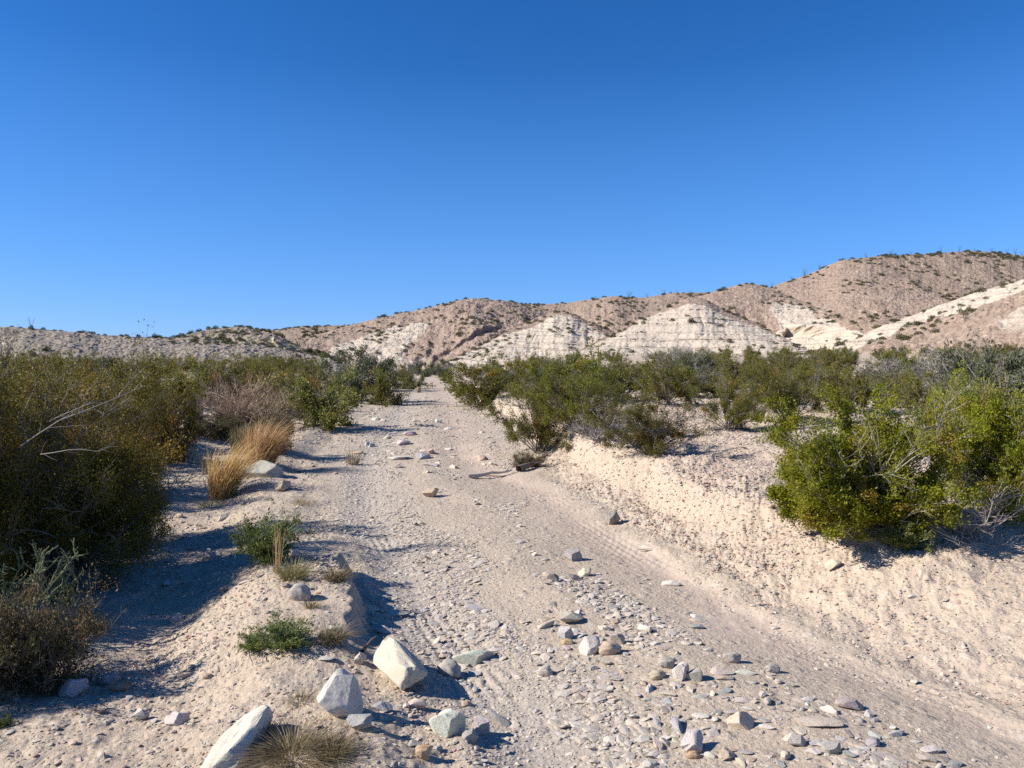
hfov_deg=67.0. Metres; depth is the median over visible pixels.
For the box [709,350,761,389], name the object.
creosote bush
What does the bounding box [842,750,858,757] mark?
rock
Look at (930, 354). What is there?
grey shrub
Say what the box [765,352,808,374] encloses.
mesquite shrub
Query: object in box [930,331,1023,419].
mesquite shrub
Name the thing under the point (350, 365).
creosote bush
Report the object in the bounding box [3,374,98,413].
creosote bush
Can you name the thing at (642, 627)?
rock
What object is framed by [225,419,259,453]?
grass clump
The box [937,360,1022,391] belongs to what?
creosote bush
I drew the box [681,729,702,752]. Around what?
rock
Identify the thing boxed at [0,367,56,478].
creosote bush
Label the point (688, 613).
flat stone
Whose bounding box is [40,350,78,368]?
creosote bush
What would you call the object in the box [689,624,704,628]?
flat stone
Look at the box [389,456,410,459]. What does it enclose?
flat stone
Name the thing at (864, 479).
creosote bush
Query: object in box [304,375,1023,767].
dirt road
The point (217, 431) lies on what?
shrub
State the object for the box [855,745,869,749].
flat stone
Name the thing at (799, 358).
creosote bush
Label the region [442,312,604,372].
hill
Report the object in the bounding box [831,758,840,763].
flat stone
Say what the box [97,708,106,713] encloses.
cobble
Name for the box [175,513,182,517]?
cobble
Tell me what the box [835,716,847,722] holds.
flat stone
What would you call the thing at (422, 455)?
rock
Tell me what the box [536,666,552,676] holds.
cobble
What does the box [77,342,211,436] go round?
creosote bush
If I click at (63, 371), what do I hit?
creosote bush
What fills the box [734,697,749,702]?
flat stone
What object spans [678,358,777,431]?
creosote bush
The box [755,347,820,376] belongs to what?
creosote bush
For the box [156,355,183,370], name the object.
grey shrub
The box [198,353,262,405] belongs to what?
creosote bush
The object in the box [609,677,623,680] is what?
flat stone
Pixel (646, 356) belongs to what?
grey shrub
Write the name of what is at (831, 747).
rock
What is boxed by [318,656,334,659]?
flat stone
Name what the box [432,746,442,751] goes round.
rock
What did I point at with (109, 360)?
mesquite shrub
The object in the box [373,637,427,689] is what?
rock
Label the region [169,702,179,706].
flat stone
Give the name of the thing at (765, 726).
flat stone
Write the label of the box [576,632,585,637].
flat stone
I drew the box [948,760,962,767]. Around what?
flat stone
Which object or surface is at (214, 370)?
grey shrub
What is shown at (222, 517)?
rock
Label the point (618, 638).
flat stone
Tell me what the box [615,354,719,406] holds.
creosote bush
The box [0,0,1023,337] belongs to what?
sky
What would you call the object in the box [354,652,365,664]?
rock
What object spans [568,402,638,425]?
grey shrub
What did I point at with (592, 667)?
rock
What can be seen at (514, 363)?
creosote bush
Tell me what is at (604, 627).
rock
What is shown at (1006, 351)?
creosote bush
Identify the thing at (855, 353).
creosote bush
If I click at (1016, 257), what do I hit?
hillside scrub
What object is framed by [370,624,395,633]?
flat stone
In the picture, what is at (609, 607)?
rock
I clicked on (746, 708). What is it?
flat stone
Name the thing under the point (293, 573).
grass tuft
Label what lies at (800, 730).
flat stone
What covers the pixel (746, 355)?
creosote bush
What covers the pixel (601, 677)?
flat stone
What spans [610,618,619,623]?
rock
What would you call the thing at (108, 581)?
grass tuft
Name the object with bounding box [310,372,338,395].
creosote bush
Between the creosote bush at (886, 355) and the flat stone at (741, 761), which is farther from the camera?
the creosote bush at (886, 355)
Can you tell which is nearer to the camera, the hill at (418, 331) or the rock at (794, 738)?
the rock at (794, 738)
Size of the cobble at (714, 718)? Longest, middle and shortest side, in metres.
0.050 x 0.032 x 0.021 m
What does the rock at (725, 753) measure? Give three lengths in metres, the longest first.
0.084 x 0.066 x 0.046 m
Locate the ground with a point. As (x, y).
(346, 606)
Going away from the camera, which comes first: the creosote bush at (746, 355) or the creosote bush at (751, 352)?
the creosote bush at (746, 355)
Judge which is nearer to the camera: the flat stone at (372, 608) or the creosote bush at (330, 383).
the flat stone at (372, 608)
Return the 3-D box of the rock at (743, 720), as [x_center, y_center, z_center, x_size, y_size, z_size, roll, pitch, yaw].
[1.059,1.544,3.551,0.134,0.092,0.077,0,1,-5]
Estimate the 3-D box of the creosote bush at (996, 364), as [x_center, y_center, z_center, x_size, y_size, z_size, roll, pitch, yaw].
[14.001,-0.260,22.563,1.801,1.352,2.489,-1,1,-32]
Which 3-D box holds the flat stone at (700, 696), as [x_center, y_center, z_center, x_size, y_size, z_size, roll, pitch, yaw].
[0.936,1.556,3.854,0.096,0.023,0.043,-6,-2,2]
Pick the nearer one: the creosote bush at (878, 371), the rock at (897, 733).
the rock at (897, 733)
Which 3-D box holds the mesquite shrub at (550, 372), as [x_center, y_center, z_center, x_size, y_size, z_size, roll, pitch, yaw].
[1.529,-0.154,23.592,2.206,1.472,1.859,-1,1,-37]
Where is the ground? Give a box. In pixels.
[0,354,1023,767]
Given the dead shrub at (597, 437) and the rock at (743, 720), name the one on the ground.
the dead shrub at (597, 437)
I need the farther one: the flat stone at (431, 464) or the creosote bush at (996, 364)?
the creosote bush at (996, 364)
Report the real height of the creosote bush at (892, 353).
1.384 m
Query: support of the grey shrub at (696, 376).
on the ground
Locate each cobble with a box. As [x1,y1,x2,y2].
[96,672,120,685]
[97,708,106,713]
[107,680,131,691]
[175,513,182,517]
[202,673,212,678]
[220,586,227,590]
[287,583,310,600]
[390,760,397,767]
[403,431,416,435]
[415,744,431,759]
[437,659,460,678]
[461,700,471,705]
[472,686,478,691]
[476,455,487,460]
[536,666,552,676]
[560,638,573,644]
[562,644,571,650]
[588,593,595,598]
[598,641,621,655]
[642,759,657,767]
[648,669,665,679]
[654,719,661,725]
[658,656,675,667]
[662,703,671,710]
[686,750,700,758]
[704,751,716,759]
[712,716,718,721]
[722,651,741,662]
[763,697,770,704]
[765,663,779,672]
[774,679,781,683]
[780,750,790,759]
[807,708,818,712]
[865,736,879,746]
[935,763,942,767]
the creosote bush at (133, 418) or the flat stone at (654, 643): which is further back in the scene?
the creosote bush at (133, 418)
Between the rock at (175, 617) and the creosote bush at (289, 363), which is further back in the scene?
the creosote bush at (289, 363)
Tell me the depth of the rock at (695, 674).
4.03 m
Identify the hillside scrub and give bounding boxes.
[10,249,1023,364]
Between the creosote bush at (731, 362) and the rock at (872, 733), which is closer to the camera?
the rock at (872, 733)
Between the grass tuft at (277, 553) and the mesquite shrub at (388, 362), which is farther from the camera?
the mesquite shrub at (388, 362)
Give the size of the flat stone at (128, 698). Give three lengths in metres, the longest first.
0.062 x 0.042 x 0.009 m
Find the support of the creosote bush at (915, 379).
on the ground
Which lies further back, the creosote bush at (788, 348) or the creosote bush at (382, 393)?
the creosote bush at (788, 348)
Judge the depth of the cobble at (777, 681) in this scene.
4.04 m
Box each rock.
[58,678,90,697]
[97,751,106,758]
[133,708,149,720]
[160,580,170,586]
[164,711,190,725]
[168,613,183,622]
[183,446,202,463]
[200,705,272,767]
[202,548,216,558]
[218,513,227,521]
[243,460,282,478]
[274,480,291,491]
[281,549,296,556]
[316,668,362,717]
[346,713,371,729]
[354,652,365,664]
[367,611,375,615]
[370,701,392,711]
[371,417,380,420]
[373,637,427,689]
[395,439,410,444]
[414,387,420,392]
[416,452,429,459]
[422,488,438,496]
[426,449,434,453]
[429,708,465,737]
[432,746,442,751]
[452,650,493,666]
[471,715,489,734]
[487,744,496,748]
[557,626,573,639]
[560,611,583,622]
[564,548,582,560]
[578,635,599,655]
[587,665,597,670]
[597,625,610,630]
[598,657,613,664]
[606,604,618,610]
[608,511,620,524]
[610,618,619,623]
[638,624,651,632]
[645,684,652,692]
[653,738,663,749]
[671,716,682,732]
[672,661,688,681]
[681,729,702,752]
[686,668,702,681]
[711,709,721,714]
[718,747,735,760]
[726,711,754,729]
[759,691,766,697]
[782,732,805,745]
[804,748,821,754]
[820,705,838,714]
[821,740,840,753]
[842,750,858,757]
[864,709,873,717]
[864,753,869,759]
[868,730,881,739]
[881,735,892,739]
[888,730,904,736]
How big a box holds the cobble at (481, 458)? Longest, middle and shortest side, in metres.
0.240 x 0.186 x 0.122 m
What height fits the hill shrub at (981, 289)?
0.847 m
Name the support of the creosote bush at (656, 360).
on the ground
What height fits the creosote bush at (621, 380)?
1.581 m
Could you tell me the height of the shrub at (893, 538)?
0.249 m
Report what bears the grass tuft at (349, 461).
on the dirt road
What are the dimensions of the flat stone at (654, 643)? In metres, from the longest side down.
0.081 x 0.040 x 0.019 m
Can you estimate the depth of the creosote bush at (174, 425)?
13.36 m
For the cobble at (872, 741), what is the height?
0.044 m
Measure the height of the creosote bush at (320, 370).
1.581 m
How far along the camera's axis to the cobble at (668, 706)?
3.73 m
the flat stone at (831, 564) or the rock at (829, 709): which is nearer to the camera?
the rock at (829, 709)
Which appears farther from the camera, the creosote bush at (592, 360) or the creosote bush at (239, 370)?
the creosote bush at (592, 360)
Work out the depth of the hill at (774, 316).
190.37 m
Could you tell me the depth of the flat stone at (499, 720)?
3.72 m
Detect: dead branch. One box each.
[18,372,151,447]
[40,441,119,459]
[49,394,133,421]
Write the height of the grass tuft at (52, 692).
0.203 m
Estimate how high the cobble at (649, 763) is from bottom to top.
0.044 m
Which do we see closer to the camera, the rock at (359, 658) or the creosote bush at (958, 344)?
the rock at (359, 658)
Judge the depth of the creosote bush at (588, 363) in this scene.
21.50 m
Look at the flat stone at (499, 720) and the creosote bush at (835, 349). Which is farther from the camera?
the creosote bush at (835, 349)
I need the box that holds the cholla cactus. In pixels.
[0,538,88,618]
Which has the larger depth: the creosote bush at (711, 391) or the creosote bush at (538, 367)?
the creosote bush at (538, 367)
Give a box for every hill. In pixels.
[0,327,349,369]
[179,327,347,362]
[270,325,346,343]
[300,298,613,373]
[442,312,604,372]
[525,292,705,330]
[571,297,807,356]
[698,284,863,349]
[772,259,950,332]
[808,279,1023,355]
[850,251,1023,300]
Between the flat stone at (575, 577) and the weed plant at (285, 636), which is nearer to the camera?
the weed plant at (285, 636)
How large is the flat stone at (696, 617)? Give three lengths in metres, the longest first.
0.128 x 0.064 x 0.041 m
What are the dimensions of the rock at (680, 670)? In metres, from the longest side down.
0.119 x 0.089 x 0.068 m
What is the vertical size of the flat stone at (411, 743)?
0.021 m
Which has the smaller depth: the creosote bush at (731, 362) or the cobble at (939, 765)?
the cobble at (939, 765)
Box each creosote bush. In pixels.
[0,319,208,602]
[0,328,110,490]
[0,344,24,506]
[0,352,50,375]
[0,360,46,384]
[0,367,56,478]
[0,378,54,600]
[1,353,33,379]
[1,355,168,482]
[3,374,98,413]
[10,370,23,398]
[13,351,76,384]
[25,352,80,376]
[26,359,105,401]
[35,349,74,366]
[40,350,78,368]
[47,338,186,545]
[50,350,90,365]
[61,357,121,386]
[67,351,102,363]
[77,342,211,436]
[81,352,118,368]
[89,368,135,394]
[96,364,206,422]
[117,349,162,375]
[124,353,208,462]
[124,354,200,392]
[152,349,183,377]
[158,363,196,416]
[159,374,209,408]
[163,377,221,424]
[170,351,198,371]
[180,349,250,400]
[182,352,212,377]
[187,351,227,378]
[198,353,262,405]
[211,358,234,372]
[222,360,281,400]
[224,354,249,367]
[225,350,278,387]
[244,350,276,369]
[244,360,276,380]
[247,354,371,430]
[247,368,319,417]
[249,353,268,361]
[251,359,282,377]
[252,360,325,405]
[268,350,300,374]
[268,358,337,390]
[270,352,300,366]
[283,358,317,375]
[294,367,323,376]
[295,353,333,370]
[310,359,332,379]
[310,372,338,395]
[331,362,355,375]
[337,356,369,372]
[349,356,418,407]
[395,362,421,380]
[397,363,427,389]
[419,351,528,408]
[460,362,479,377]
[463,355,593,451]
[478,350,537,392]
[494,337,631,404]
[503,356,527,370]
[505,353,638,432]
[523,352,550,368]
[525,361,544,378]
[529,350,560,363]
[543,350,591,376]
[578,354,607,373]
[580,385,723,458]
[584,352,659,401]
[595,349,608,359]
[601,348,628,361]
[609,355,657,385]
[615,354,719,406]
[640,353,709,398]
[642,349,674,374]
[649,349,672,359]
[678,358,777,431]
[697,348,725,369]
[699,367,739,397]
[708,349,749,374]
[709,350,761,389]
[715,351,734,360]
[718,344,737,357]
[734,347,765,367]
[739,342,761,356]
[743,369,803,404]
[744,352,849,419]
[749,367,998,542]
[750,355,774,366]
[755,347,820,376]
[766,347,792,359]
[769,353,846,383]
[772,341,800,357]
[774,350,808,364]
[774,352,843,397]
[803,346,835,366]
[806,348,842,363]
[809,364,893,412]
[815,344,840,359]
[819,345,859,370]
[823,362,883,399]
[841,346,870,363]
[842,359,891,392]
[855,358,938,400]
[863,343,931,373]
[869,346,885,354]
[873,348,894,360]
[877,368,959,419]
[901,360,1023,525]
[910,354,934,370]
[931,342,969,360]
[931,345,1010,374]
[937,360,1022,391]
[943,345,977,361]
[967,354,1023,380]
[979,348,1009,370]
[982,339,1007,352]
[992,343,1020,377]
[1004,341,1023,353]
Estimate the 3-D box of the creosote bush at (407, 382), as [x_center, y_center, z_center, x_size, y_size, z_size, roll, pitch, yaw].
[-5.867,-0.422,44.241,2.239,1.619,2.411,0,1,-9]
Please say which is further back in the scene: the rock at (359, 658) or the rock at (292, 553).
the rock at (292, 553)
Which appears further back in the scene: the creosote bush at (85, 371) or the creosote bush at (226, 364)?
the creosote bush at (226, 364)
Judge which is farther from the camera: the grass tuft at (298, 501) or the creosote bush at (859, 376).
the creosote bush at (859, 376)
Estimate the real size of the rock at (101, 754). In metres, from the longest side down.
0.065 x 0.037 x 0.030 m
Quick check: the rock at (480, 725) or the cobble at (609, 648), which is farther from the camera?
the cobble at (609, 648)
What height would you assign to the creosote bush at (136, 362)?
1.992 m
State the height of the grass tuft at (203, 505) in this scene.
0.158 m
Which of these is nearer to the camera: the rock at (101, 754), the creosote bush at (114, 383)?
the rock at (101, 754)
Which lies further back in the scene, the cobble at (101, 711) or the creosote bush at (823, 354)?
the creosote bush at (823, 354)
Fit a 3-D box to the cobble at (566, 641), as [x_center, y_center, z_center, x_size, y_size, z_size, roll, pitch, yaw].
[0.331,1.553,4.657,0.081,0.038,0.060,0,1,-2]
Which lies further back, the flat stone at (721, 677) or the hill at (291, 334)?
the hill at (291, 334)
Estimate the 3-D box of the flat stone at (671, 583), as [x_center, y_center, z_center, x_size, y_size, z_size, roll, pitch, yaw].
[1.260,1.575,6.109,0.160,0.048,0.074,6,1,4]
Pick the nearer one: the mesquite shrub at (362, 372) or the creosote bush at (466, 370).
the mesquite shrub at (362, 372)
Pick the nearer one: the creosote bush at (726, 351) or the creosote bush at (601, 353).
the creosote bush at (726, 351)
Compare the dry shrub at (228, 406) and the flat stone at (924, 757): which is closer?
the flat stone at (924, 757)
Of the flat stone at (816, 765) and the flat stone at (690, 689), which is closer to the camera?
the flat stone at (816, 765)
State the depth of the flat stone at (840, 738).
3.41 m
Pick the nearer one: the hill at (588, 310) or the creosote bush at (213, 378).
the creosote bush at (213, 378)
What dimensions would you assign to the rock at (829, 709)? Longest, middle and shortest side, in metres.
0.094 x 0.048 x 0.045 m
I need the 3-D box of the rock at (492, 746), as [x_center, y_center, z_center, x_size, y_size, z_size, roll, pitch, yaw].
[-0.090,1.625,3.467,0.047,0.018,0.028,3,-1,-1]
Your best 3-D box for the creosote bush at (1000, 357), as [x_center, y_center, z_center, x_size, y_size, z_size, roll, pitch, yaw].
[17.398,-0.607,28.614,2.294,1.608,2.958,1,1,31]
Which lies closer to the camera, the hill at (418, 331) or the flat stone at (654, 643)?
the flat stone at (654, 643)
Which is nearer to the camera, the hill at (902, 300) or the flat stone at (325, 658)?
the flat stone at (325, 658)
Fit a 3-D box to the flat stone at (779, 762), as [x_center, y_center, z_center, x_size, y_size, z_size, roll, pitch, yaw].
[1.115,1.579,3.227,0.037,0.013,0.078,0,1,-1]
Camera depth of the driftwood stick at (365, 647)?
4.44 m
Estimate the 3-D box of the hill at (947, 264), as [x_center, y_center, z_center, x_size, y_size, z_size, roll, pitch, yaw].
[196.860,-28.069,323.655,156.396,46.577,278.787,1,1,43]
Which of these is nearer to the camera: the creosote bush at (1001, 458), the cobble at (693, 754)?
the cobble at (693, 754)
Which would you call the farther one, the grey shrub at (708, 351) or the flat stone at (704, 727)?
the grey shrub at (708, 351)
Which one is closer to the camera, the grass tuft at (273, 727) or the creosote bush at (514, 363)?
the grass tuft at (273, 727)
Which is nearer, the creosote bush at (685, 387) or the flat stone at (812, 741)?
the flat stone at (812, 741)
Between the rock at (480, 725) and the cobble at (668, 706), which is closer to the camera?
the rock at (480, 725)
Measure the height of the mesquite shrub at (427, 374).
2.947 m
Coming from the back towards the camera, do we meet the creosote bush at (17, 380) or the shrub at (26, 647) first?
the creosote bush at (17, 380)
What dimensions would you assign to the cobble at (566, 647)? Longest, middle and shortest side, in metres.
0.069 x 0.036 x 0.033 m
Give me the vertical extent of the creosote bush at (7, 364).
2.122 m
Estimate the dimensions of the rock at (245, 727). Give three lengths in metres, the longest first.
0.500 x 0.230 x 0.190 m
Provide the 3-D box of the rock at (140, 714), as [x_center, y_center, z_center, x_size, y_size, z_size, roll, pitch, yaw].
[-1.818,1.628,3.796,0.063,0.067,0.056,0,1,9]
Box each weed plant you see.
[0,711,17,728]
[235,625,272,651]
[253,610,315,653]
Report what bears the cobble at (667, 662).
on the dirt road
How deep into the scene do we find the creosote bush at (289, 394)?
22.71 m
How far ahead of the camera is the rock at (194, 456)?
13.76 m
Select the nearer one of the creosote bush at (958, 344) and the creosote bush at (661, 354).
the creosote bush at (958, 344)
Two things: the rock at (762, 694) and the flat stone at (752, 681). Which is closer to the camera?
the rock at (762, 694)
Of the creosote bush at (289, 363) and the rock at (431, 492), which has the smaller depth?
the rock at (431, 492)
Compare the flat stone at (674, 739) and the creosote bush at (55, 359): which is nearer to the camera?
the flat stone at (674, 739)
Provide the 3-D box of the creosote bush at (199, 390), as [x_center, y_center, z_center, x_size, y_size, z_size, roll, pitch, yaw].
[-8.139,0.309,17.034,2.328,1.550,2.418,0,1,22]
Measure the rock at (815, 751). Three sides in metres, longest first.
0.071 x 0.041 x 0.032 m
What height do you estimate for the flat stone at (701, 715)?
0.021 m
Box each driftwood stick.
[360,636,377,652]
[469,465,511,478]
[516,460,542,471]
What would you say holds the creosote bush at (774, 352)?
on the ground
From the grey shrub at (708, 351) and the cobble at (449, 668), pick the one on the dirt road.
the cobble at (449, 668)
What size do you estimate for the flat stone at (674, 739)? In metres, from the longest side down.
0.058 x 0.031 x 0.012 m
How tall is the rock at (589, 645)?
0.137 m
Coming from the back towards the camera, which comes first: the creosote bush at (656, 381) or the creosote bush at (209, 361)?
the creosote bush at (209, 361)
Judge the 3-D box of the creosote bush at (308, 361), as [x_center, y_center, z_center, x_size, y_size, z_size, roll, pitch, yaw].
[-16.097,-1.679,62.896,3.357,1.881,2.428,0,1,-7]
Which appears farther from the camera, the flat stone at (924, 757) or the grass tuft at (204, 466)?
the grass tuft at (204, 466)
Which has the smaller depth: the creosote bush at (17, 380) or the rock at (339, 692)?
the rock at (339, 692)
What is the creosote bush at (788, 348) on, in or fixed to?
on the ground
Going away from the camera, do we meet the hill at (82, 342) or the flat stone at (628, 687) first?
the flat stone at (628, 687)
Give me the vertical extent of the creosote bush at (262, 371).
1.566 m
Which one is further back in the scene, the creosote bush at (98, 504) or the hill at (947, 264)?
the hill at (947, 264)
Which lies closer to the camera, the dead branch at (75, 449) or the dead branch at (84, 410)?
the dead branch at (75, 449)
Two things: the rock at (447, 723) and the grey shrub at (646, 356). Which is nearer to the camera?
the rock at (447, 723)
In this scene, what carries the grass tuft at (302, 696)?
on the ground
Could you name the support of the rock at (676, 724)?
on the dirt road
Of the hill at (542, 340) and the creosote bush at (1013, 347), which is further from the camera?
the hill at (542, 340)
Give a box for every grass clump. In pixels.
[198,433,270,500]
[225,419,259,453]
[237,415,308,464]
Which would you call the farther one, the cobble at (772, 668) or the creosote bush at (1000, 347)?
the creosote bush at (1000, 347)
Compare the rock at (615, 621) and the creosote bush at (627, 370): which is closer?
the rock at (615, 621)
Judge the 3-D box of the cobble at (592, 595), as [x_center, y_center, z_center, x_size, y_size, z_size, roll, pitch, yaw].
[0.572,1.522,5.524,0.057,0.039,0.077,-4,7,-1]
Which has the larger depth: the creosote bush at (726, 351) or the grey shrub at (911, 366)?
the creosote bush at (726, 351)
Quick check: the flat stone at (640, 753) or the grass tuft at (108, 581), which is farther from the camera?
the grass tuft at (108, 581)
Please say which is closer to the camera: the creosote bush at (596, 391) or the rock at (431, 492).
the rock at (431, 492)
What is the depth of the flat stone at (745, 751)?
3.32 m
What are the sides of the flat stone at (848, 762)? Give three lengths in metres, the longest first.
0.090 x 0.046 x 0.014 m
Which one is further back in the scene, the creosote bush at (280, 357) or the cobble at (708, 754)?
the creosote bush at (280, 357)
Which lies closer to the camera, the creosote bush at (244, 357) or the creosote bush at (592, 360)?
the creosote bush at (592, 360)
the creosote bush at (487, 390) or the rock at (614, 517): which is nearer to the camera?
the rock at (614, 517)
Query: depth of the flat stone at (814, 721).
3.55 m
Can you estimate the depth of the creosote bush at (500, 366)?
31.98 m
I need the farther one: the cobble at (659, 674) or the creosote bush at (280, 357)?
the creosote bush at (280, 357)
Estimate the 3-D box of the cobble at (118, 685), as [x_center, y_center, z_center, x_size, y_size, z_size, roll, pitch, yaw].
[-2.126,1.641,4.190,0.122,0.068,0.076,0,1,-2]
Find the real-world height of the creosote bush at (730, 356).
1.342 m
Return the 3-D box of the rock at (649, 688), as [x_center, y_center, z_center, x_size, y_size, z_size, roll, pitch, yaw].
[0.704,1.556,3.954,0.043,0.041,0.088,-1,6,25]
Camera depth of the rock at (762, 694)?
3.87 m
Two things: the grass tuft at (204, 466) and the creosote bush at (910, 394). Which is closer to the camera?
the grass tuft at (204, 466)
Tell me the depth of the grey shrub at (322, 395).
24.04 m
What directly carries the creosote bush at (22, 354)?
on the ground
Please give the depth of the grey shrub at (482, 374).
82.29 m
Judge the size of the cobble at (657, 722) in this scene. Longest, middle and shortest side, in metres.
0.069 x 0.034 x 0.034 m
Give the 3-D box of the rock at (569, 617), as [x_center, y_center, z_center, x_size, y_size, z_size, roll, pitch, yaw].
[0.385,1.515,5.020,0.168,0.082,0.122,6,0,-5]
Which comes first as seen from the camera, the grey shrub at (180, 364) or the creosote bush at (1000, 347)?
the grey shrub at (180, 364)
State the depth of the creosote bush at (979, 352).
26.51 m
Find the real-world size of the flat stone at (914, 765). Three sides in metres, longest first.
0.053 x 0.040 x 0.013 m
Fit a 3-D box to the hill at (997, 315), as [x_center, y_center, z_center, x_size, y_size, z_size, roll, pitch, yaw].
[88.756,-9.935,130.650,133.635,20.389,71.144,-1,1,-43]
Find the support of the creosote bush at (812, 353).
on the ground
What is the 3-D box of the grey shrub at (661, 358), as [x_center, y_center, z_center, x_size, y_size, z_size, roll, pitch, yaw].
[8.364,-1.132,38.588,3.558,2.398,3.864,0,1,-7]
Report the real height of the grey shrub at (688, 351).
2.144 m
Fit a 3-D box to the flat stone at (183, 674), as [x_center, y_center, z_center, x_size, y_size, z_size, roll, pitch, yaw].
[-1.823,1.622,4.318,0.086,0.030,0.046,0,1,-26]
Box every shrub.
[0,563,128,710]
[65,350,126,381]
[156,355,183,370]
[176,410,258,440]
[184,364,318,435]
[195,363,247,390]
[225,501,317,566]
[231,408,312,453]
[280,385,337,400]
[314,339,398,401]
[355,351,410,390]
[411,359,435,376]
[426,358,456,377]
[469,363,489,375]
[510,447,550,467]
[527,356,589,398]
[559,406,631,440]
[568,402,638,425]
[641,351,656,359]
[649,339,721,372]
[660,347,719,388]
[661,365,707,389]
[672,344,698,355]
[698,348,714,355]
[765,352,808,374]
[855,350,934,397]
[867,517,935,551]
[875,357,942,387]
[889,356,926,373]
[891,344,906,357]
[901,335,909,339]
[904,465,1023,548]
[915,341,1020,391]
[919,347,928,353]
[921,349,940,359]
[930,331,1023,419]
[974,288,985,292]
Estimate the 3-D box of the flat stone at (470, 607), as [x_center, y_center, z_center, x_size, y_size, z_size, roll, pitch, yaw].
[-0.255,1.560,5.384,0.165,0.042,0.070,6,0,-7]
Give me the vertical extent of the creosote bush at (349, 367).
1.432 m
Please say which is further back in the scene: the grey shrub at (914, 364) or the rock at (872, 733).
the grey shrub at (914, 364)
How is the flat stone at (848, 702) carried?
on the dirt road
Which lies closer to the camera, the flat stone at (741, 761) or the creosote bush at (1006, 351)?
the flat stone at (741, 761)
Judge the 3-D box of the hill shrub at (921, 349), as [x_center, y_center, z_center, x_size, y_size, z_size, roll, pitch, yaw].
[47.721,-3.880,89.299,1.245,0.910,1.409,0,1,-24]
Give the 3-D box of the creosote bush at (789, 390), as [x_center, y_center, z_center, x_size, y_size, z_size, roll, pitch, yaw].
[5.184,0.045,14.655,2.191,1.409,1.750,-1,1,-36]
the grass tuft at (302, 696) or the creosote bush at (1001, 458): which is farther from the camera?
the creosote bush at (1001, 458)
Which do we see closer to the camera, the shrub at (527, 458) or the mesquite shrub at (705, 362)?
the shrub at (527, 458)
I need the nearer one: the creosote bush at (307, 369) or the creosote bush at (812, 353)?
the creosote bush at (307, 369)
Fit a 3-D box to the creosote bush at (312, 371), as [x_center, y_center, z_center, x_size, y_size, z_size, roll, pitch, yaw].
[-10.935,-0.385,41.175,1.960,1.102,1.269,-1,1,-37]
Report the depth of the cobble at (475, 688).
4.12 m
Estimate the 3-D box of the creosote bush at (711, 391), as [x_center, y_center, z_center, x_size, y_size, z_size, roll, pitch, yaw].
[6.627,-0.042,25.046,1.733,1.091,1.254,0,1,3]
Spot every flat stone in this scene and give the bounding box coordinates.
[118,720,125,726]
[126,695,132,700]
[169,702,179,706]
[177,672,191,677]
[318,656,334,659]
[365,604,379,611]
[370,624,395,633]
[388,609,409,615]
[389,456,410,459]
[408,698,426,708]
[408,740,421,746]
[423,463,438,466]
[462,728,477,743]
[464,604,484,610]
[488,712,511,726]
[537,620,554,629]
[549,573,558,581]
[567,573,583,580]
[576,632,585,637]
[578,567,590,575]
[597,675,609,679]
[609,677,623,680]
[611,633,624,644]
[623,685,632,689]
[638,749,643,757]
[639,548,652,550]
[649,641,659,645]
[659,690,676,695]
[661,580,681,585]
[661,697,671,703]
[670,655,680,659]
[671,736,678,742]
[682,611,692,615]
[686,686,694,692]
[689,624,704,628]
[690,614,707,622]
[690,694,708,698]
[691,713,709,718]
[700,726,710,729]
[706,726,719,737]
[710,667,734,674]
[713,675,733,679]
[717,687,730,693]
[727,710,738,714]
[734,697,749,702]
[735,669,757,674]
[735,758,744,767]
[737,750,752,753]
[740,706,753,709]
[747,680,757,683]
[758,724,774,728]
[759,717,770,721]
[775,759,785,767]
[792,726,806,734]
[797,716,843,726]
[800,697,814,700]
[807,739,821,744]
[811,763,821,767]
[824,559,841,570]
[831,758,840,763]
[835,696,863,710]
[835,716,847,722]
[835,736,846,740]
[842,729,853,736]
[845,760,859,765]
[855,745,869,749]
[909,763,920,767]
[915,753,936,761]
[920,745,942,753]
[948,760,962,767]
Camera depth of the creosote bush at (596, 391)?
13.17 m
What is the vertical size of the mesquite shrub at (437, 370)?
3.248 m
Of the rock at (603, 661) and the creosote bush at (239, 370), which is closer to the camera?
the rock at (603, 661)
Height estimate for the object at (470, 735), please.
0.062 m
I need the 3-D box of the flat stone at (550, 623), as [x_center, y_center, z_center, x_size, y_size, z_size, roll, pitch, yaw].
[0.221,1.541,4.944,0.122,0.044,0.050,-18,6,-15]
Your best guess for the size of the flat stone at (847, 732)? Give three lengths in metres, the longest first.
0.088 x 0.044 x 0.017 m
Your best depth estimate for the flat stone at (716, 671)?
4.12 m
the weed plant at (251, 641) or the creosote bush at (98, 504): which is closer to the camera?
the weed plant at (251, 641)
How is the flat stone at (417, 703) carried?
on the ground
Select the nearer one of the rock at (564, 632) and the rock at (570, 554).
the rock at (564, 632)
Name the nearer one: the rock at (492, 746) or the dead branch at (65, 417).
the rock at (492, 746)
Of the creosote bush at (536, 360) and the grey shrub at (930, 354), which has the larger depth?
the grey shrub at (930, 354)
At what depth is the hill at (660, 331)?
147.34 m
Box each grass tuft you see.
[1,659,99,700]
[68,597,128,635]
[89,560,140,589]
[180,697,405,767]
[182,496,230,507]
[200,447,214,474]
[260,554,329,583]
[264,708,293,739]
[265,678,319,714]
[270,521,284,572]
[286,496,320,505]
[289,713,376,766]
[295,595,322,609]
[301,616,366,650]
[318,560,362,586]
[340,444,370,464]
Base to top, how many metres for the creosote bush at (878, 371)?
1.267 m
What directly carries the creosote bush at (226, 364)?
on the ground
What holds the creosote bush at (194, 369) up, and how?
on the ground

